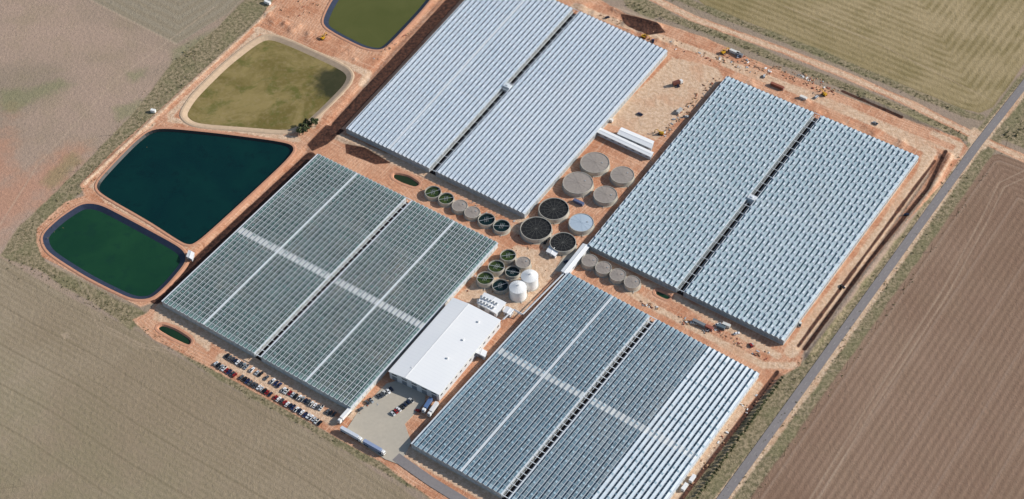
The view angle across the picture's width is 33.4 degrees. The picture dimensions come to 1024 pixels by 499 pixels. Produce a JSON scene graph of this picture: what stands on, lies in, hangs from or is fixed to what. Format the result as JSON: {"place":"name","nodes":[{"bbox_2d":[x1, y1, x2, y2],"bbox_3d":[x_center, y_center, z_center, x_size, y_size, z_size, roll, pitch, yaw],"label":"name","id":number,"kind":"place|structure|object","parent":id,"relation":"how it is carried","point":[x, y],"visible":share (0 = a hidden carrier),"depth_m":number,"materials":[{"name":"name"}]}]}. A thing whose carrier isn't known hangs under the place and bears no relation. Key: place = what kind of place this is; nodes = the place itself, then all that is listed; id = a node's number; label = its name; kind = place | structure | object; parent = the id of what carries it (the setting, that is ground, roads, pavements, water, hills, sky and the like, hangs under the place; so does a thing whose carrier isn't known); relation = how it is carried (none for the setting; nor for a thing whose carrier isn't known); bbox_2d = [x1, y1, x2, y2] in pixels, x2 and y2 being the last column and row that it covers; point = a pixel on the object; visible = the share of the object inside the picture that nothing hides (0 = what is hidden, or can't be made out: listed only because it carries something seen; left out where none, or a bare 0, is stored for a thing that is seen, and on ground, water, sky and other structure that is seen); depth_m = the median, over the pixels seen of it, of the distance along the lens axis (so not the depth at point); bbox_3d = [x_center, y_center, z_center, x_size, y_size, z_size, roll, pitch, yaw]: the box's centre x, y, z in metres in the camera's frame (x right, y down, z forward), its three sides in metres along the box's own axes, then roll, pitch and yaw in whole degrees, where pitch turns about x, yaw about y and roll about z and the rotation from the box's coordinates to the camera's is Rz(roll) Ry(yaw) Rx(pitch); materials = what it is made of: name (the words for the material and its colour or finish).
{"place":"outdoors","nodes":[
{"label":"outdoors","id":0,"kind":"place"},
{"bbox_2d":[39,201,189,301],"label":"holding pond","id":1,"kind":"structure","parent":0,"point":[107,248],"depth_m":1310.42,"materials":[{"name":"green liquid"}]},
{"bbox_2d":[154,322,194,346],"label":"drain pond","id":2,"kind":"structure","parent":0,"point":[176,334],"depth_m":1252.92,"materials":[{"name":"liquid"}]},
{"bbox_2d":[94,127,296,246],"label":"reservoir pond","id":3,"kind":"structure","parent":0,"point":[188,187],"depth_m":1363.06,"materials":[{"name":"teal liquid"}]},
{"bbox_2d":[320,0,433,51],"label":"storage pond","id":4,"kind":"structure","parent":0,"point":[374,25],"depth_m":1486.08,"materials":[{"name":"green liquid"}]},
{"bbox_2d":[389,171,421,188],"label":"drain pond","id":5,"kind":"structure","parent":0,"point":[408,180],"depth_m":1353.61,"materials":[{"name":"liquid"}]},
{"bbox_2d":[393,453,467,498],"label":"access road","id":6,"kind":"structure","parent":0,"point":[423,475],"depth_m":1160.91,"materials":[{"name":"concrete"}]},
{"bbox_2d":[477,304,505,317],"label":"walls","id":7,"kind":"structure","parent":0,"point":[495,315],"depth_m":1256.91,"materials":[{"name":"white metal"}]},
{"bbox_2d":[477,292,505,313],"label":"roof","id":8,"kind":"structure","parent":7,"relation":"on","point":[499,306],"depth_m":1257.89,"materials":[{"name":"white paint"}]},
{"bbox_2d":[477,295,497,308],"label":"cooling fan bank","id":9,"kind":"structure","parent":8,"relation":"on","point":[487,299],"depth_m":1257.38,"materials":[{"name":"white paint"}]},
{"bbox_2d":[480,306,503,315],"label":"doors and windows","id":10,"kind":"structure","parent":7,"relation":"attached to","point":[482,308],"depth_m":1257.57,"materials":[{"name":"grey glass"}]},
{"bbox_2d":[0,0,1023,498],"bbox_3d":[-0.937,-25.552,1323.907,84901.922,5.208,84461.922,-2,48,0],"label":"ground","id":11,"kind":"structure","parent":0,"point":[922,398],"depth_m":1277.56,"materials":[{"name":"soil"}]},
{"bbox_2d":[179,34,354,134],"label":"drained basin","id":12,"kind":"object","parent":11,"relation":"on","point":[271,84],"visible":1,"depth_m":1429.02,"materials":[{"name":"green plant"}]},
{"bbox_2d":[299,127,306,133],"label":"tree","id":13,"kind":"object","parent":11,"relation":"on","point":[302,130],"visible":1,"depth_m":1385.69,"materials":[{"name":"green plant"}]},
{"bbox_2d":[311,118,318,124],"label":"tree","id":14,"kind":"object","parent":11,"relation":"on","point":[314,120],"visible":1,"depth_m":1392.66,"materials":[{"name":"green plant"}]},
{"bbox_2d":[162,154,497,411],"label":"greenhouse","id":15,"kind":"object","parent":11,"relation":"on","point":[334,282],"visible":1,"depth_m":1277.21,"materials":[{"name":"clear glass"}]},
{"bbox_2d":[337,407,351,423],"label":"rigid truck","id":16,"kind":"object","parent":11,"relation":"on","point":[346,413],"visible":1,"depth_m":1194.48,"materials":[{"name":"paint"}]},
{"bbox_2d":[347,381,425,463],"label":"concrete yard","id":17,"kind":"structure","parent":11,"relation":"on","point":[382,426],"depth_m":1194.76,"materials":[{"name":"beige concrete"}]},
{"bbox_2d":[340,426,362,442],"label":"semi trailer truck","id":18,"kind":"object","parent":17,"relation":"on","point":[344,430],"visible":1,"depth_m":1183.38,"materials":[{"name":"paint"}]},
{"bbox_2d":[363,439,385,455],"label":"semi trailer truck","id":19,"kind":"object","parent":17,"relation":"on","point":[378,449],"visible":1,"depth_m":1175.50,"materials":[{"name":"paint"}]},
{"bbox_2d":[422,397,432,412],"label":"rigid truck","id":20,"kind":"object","parent":11,"relation":"on","point":[428,403],"visible":1,"depth_m":1198.58,"materials":[{"name":"paint"}]},
{"bbox_2d":[424,186,441,201],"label":"water tank","id":21,"kind":"object","parent":11,"relation":"on","point":[432,193],"visible":1,"depth_m":1338.41,"materials":[{"name":"metal"}]},
{"bbox_2d":[427,401,438,416],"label":"rigid truck","id":22,"kind":"object","parent":11,"relation":"on","point":[433,408],"visible":1,"depth_m":1196.12,"materials":[{"name":"paint"}]},
{"bbox_2d":[388,298,500,400],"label":"packing shed","id":23,"kind":"structure","parent":11,"relation":"on","point":[437,358],"depth_m":1225.52,"materials":[{"name":"white paint"}]},
{"bbox_2d":[392,325,498,399],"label":"doors and windows","id":24,"kind":"structure","parent":23,"relation":"in","point":[394,378],"depth_m":1211.44,"materials":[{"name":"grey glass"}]},
{"bbox_2d":[437,192,454,207],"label":"water tank","id":25,"kind":"object","parent":11,"relation":"on","point":[446,200],"visible":1,"depth_m":1333.00,"materials":[{"name":"liquid"}]},
{"bbox_2d":[451,200,468,214],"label":"water tank","id":26,"kind":"object","parent":11,"relation":"on","point":[458,207],"visible":1,"depth_m":1326.72,"materials":[{"name":"concrete"}]},
{"bbox_2d":[463,206,480,221],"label":"water tank","id":27,"kind":"object","parent":11,"relation":"on","point":[472,213],"visible":1,"depth_m":1321.73,"materials":[{"name":"concrete"}]},
{"bbox_2d":[476,348,486,359],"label":"link corridor","id":28,"kind":"object","parent":11,"relation":"on","point":[481,353],"visible":1,"depth_m":1228.00,"materials":[{"name":"white paint"}]},
{"bbox_2d":[476,271,494,289],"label":"water tank","id":29,"kind":"object","parent":11,"relation":"on","point":[485,280],"visible":1,"depth_m":1275.01,"materials":[{"name":"metal"}]},
{"bbox_2d":[477,213,495,229],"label":"water tank","id":30,"kind":"object","parent":11,"relation":"on","point":[486,220],"visible":1,"depth_m":1317.31,"materials":[{"name":"liquid"}]},
{"bbox_2d":[487,260,505,277],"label":"water tank","id":31,"kind":"object","parent":11,"relation":"on","point":[496,268],"visible":1,"depth_m":1282.45,"materials":[{"name":"concrete"}]},
{"bbox_2d":[491,279,508,294],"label":"water tank","id":32,"kind":"object","parent":11,"relation":"on","point":[500,286],"visible":1,"depth_m":1272.54,"materials":[{"name":"concrete"}]},
{"bbox_2d":[492,219,510,235],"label":"water tank","id":33,"kind":"object","parent":11,"relation":"on","point":[501,227],"visible":1,"depth_m":1312.20,"materials":[{"name":"concrete"}]},
{"bbox_2d":[346,0,667,218],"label":"greenhouse","id":34,"kind":"object","parent":11,"relation":"on","point":[513,106],"visible":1,"depth_m":1406.88,"materials":[{"name":"white glass"}]},
{"bbox_2d":[499,249,516,265],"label":"water tank","id":35,"kind":"object","parent":11,"relation":"on","point":[508,257],"visible":1,"depth_m":1289.66,"materials":[{"name":"concrete"}]},
{"bbox_2d":[504,266,520,280],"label":"water tank","id":36,"kind":"object","parent":11,"relation":"on","point":[512,273],"visible":1,"depth_m":1281.22,"materials":[{"name":"metal"}]},
{"bbox_2d":[7,0,1023,496],"bbox_3d":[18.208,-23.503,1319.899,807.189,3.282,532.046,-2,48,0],"label":"roadside scrub","id":37,"kind":"object","parent":11,"relation":"on","point":[661,18],"visible":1,"depth_m":1352.01,"materials":[{"name":"green plant"}]},
{"bbox_2d":[509,280,527,302],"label":"storage silo","id":38,"kind":"object","parent":11,"relation":"on","point":[518,292],"visible":1,"depth_m":1261.11,"materials":[{"name":"white paint"}]},
{"bbox_2d":[515,256,531,272],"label":"water tank","id":39,"kind":"object","parent":11,"relation":"on","point":[523,263],"visible":0.95,"depth_m":1283.99,"materials":[{"name":"concrete"}]},
{"bbox_2d":[521,269,538,291],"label":"storage silo","id":40,"kind":"object","parent":11,"relation":"on","point":[529,278],"visible":0.98,"depth_m":1267.63,"materials":[{"name":"white paint"}]},
{"bbox_2d":[502,272,563,319],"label":"heating pipe bridge","id":41,"kind":"structure","parent":11,"relation":"on","point":[535,300],"depth_m":1258.20,"materials":[{"name":"white metal"}]},
{"bbox_2d":[519,217,552,244],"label":"water tank","id":42,"kind":"object","parent":11,"relation":"on","point":[536,230],"visible":1,"depth_m":1307.51,"materials":[{"name":"metal"}]},
{"bbox_2d":[76,57,1007,498],"bbox_3d":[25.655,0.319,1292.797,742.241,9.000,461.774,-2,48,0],"label":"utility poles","id":43,"kind":"object","parent":11,"relation":"on","point":[846,367],"visible":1,"depth_m":1305.57,"materials":[{"name":"green wood"}]},
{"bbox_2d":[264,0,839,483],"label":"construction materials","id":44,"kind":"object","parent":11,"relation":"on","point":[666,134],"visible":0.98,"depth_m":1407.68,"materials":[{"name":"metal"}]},
{"bbox_2d":[538,198,569,223],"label":"water tank","id":45,"kind":"object","parent":11,"relation":"on","point":[554,210],"visible":1,"depth_m":1321.35,"materials":[{"name":"metal"}]},
{"bbox_2d":[549,232,576,256],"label":"water tank","id":46,"kind":"object","parent":11,"relation":"on","point":[563,243],"visible":1,"depth_m":1297.72,"materials":[{"name":"concrete"}]},
{"bbox_2d":[555,251,589,271],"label":"concrete pad","id":47,"kind":"object","parent":11,"relation":"on","point":[560,266],"visible":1,"depth_m":1289.50,"materials":[{"name":"grey concrete"}]},
{"bbox_2d":[561,243,589,275],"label":"link corridor","id":48,"kind":"object","parent":11,"relation":"on","point":[575,259],"visible":1,"depth_m":1285.77,"materials":[{"name":"white paint"}]},
{"bbox_2d":[562,172,593,197],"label":"water tank","id":49,"kind":"object","parent":11,"relation":"on","point":[577,184],"visible":1,"depth_m":1338.69,"materials":[{"name":"concrete"}]},
{"bbox_2d":[573,198,584,206],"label":"shipping container","id":50,"kind":"object","parent":11,"relation":"on","point":[578,202],"visible":1,"depth_m":1328.63,"materials":[{"name":"metal"}]},
{"bbox_2d":[568,213,594,236],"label":"water tank","id":51,"kind":"object","parent":11,"relation":"on","point":[581,224],"visible":1,"depth_m":1310.20,"materials":[{"name":"metal"}]},
{"bbox_2d":[411,272,758,498],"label":"greenhouse","id":52,"kind":"object","parent":11,"relation":"on","point":[574,387],"visible":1,"depth_m":1191.87,"materials":[{"name":"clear glass"}]},
{"bbox_2d":[580,254,597,270],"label":"water tank","id":53,"kind":"object","parent":11,"relation":"on","point":[589,262],"visible":1,"depth_m":1284.43,"materials":[{"name":"concrete"}]},
{"bbox_2d":[579,152,609,177],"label":"water tank","id":54,"kind":"object","parent":11,"relation":"on","point":[594,164],"visible":1,"depth_m":1353.32,"materials":[{"name":"concrete"}]},
{"bbox_2d":[594,261,611,277],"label":"water tank","id":55,"kind":"object","parent":11,"relation":"on","point":[602,269],"visible":1,"depth_m":1279.33,"materials":[{"name":"concrete"}]},
{"bbox_2d":[592,186,617,207],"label":"water tank","id":56,"kind":"object","parent":11,"relation":"on","point":[605,196],"visible":1,"depth_m":1329.55,"materials":[{"name":"concrete"}]},
{"bbox_2d":[608,268,626,285],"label":"water tank","id":57,"kind":"object","parent":11,"relation":"on","point":[617,276],"visible":1,"depth_m":1274.22,"materials":[{"name":"concrete"}]},
{"bbox_2d":[609,166,634,187],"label":"water tank","id":58,"kind":"object","parent":11,"relation":"on","point":[622,177],"visible":1,"depth_m":1343.46,"materials":[{"name":"concrete"}]},
{"bbox_2d":[597,128,653,159],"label":"canopy shed","id":59,"kind":"structure","parent":11,"relation":"on","point":[625,143],"depth_m":1368.84,"materials":[{"name":"white paint"}]},
{"bbox_2d":[623,276,640,293],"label":"water tank","id":60,"kind":"object","parent":11,"relation":"on","point":[631,284],"visible":1,"depth_m":1269.21,"materials":[{"name":"concrete"}]},
{"bbox_2d":[617,127,653,150],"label":"site shed","id":61,"kind":"structure","parent":11,"relation":"on","point":[638,139],"depth_m":1370.91,"materials":[{"name":"white paint"}]},
{"bbox_2d":[672,79,682,86],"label":"rigid truck","id":62,"kind":"object","parent":11,"relation":"on","point":[676,82],"visible":1,"depth_m":1416.14,"materials":[{"name":"paint"}]},
{"bbox_2d":[680,482,688,491],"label":"shipping container","id":63,"kind":"object","parent":11,"relation":"on","point":[684,487],"visible":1,"depth_m":1148.78,"materials":[{"name":"metal"}]},
{"bbox_2d":[688,474,695,483],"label":"shipping container","id":64,"kind":"object","parent":11,"relation":"on","point":[692,478],"visible":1,"depth_m":1153.27,"materials":[{"name":"metal"}]},
{"bbox_2d":[692,318,705,327],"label":"shipping container","id":65,"kind":"object","parent":11,"relation":"on","point":[698,322],"visible":1,"depth_m":1243.96,"materials":[{"name":"metal"}]},
{"bbox_2d":[705,324,713,330],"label":"shipping container","id":66,"kind":"object","parent":11,"relation":"on","point":[710,328],"visible":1,"depth_m":1241.17,"materials":[{"name":"metal"}]},
{"bbox_2d":[716,323,725,329],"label":"shipping container","id":67,"kind":"object","parent":11,"relation":"on","point":[721,327],"visible":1,"depth_m":1241.49,"materials":[{"name":"metal"}]},
{"bbox_2d":[722,321,730,328],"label":"shipping container","id":68,"kind":"object","parent":11,"relation":"on","point":[727,325],"visible":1,"depth_m":1242.31,"materials":[{"name":"metal"}]},
{"bbox_2d":[729,48,739,53],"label":"shipping container","id":69,"kind":"object","parent":11,"relation":"on","point":[731,50],"visible":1,"depth_m":1441.93,"materials":[{"name":"metal"}]},
{"bbox_2d":[588,76,918,344],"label":"greenhouse","id":70,"kind":"object","parent":11,"relation":"on","point":[750,207],"visible":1,"depth_m":1315.75,"materials":[{"name":"grey glass"}]},
{"bbox_2d":[770,82,784,89],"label":"shipping container","id":71,"kind":"object","parent":11,"relation":"on","point":[778,86],"visible":1,"depth_m":1412.15,"materials":[{"name":"metal"}]},
{"bbox_2d":[799,95,807,99],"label":"shipping container","id":72,"kind":"object","parent":11,"relation":"on","point":[803,97],"visible":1,"depth_m":1401.87,"materials":[{"name":"metal"}]},
{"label":"walls","id":73,"kind":"object","parent":11,"relation":"on","visible":0},
{"bbox_2d":[546,245,557,255],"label":"roof","id":74,"kind":"structure","parent":73,"relation":"on","point":[550,250],"depth_m":1292.89,"materials":[{"name":"white paint"}]},
{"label":"walls","id":75,"kind":"object","parent":11,"relation":"on","visible":0},
{"bbox_2d":[186,250,193,258],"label":"roof","id":76,"kind":"structure","parent":75,"relation":"on","point":[190,254],"depth_m":1300.15,"materials":[{"name":"white paint"}]},
{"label":"walls","id":77,"kind":"object","parent":11,"relation":"on","visible":0},
{"bbox_2d":[503,306,513,314],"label":"roof","id":78,"kind":"structure","parent":77,"relation":"on","point":[507,310],"depth_m":1254.01,"materials":[{"name":"white paint"}]},
{"bbox_2d":[652,288,673,301],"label":"drain pond","id":79,"kind":"structure","parent":0,"point":[662,294],"depth_m":1266.50,"materials":[{"name":"liquid"}]},
{"bbox_2d":[717,79,1023,498],"bbox_3d":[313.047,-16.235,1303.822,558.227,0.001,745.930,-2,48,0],"label":"asphalt road","id":80,"kind":"structure","parent":0,"point":[796,396],"depth_m":1256.39,"materials":[{"name":"grey asphalt"}]}
]}

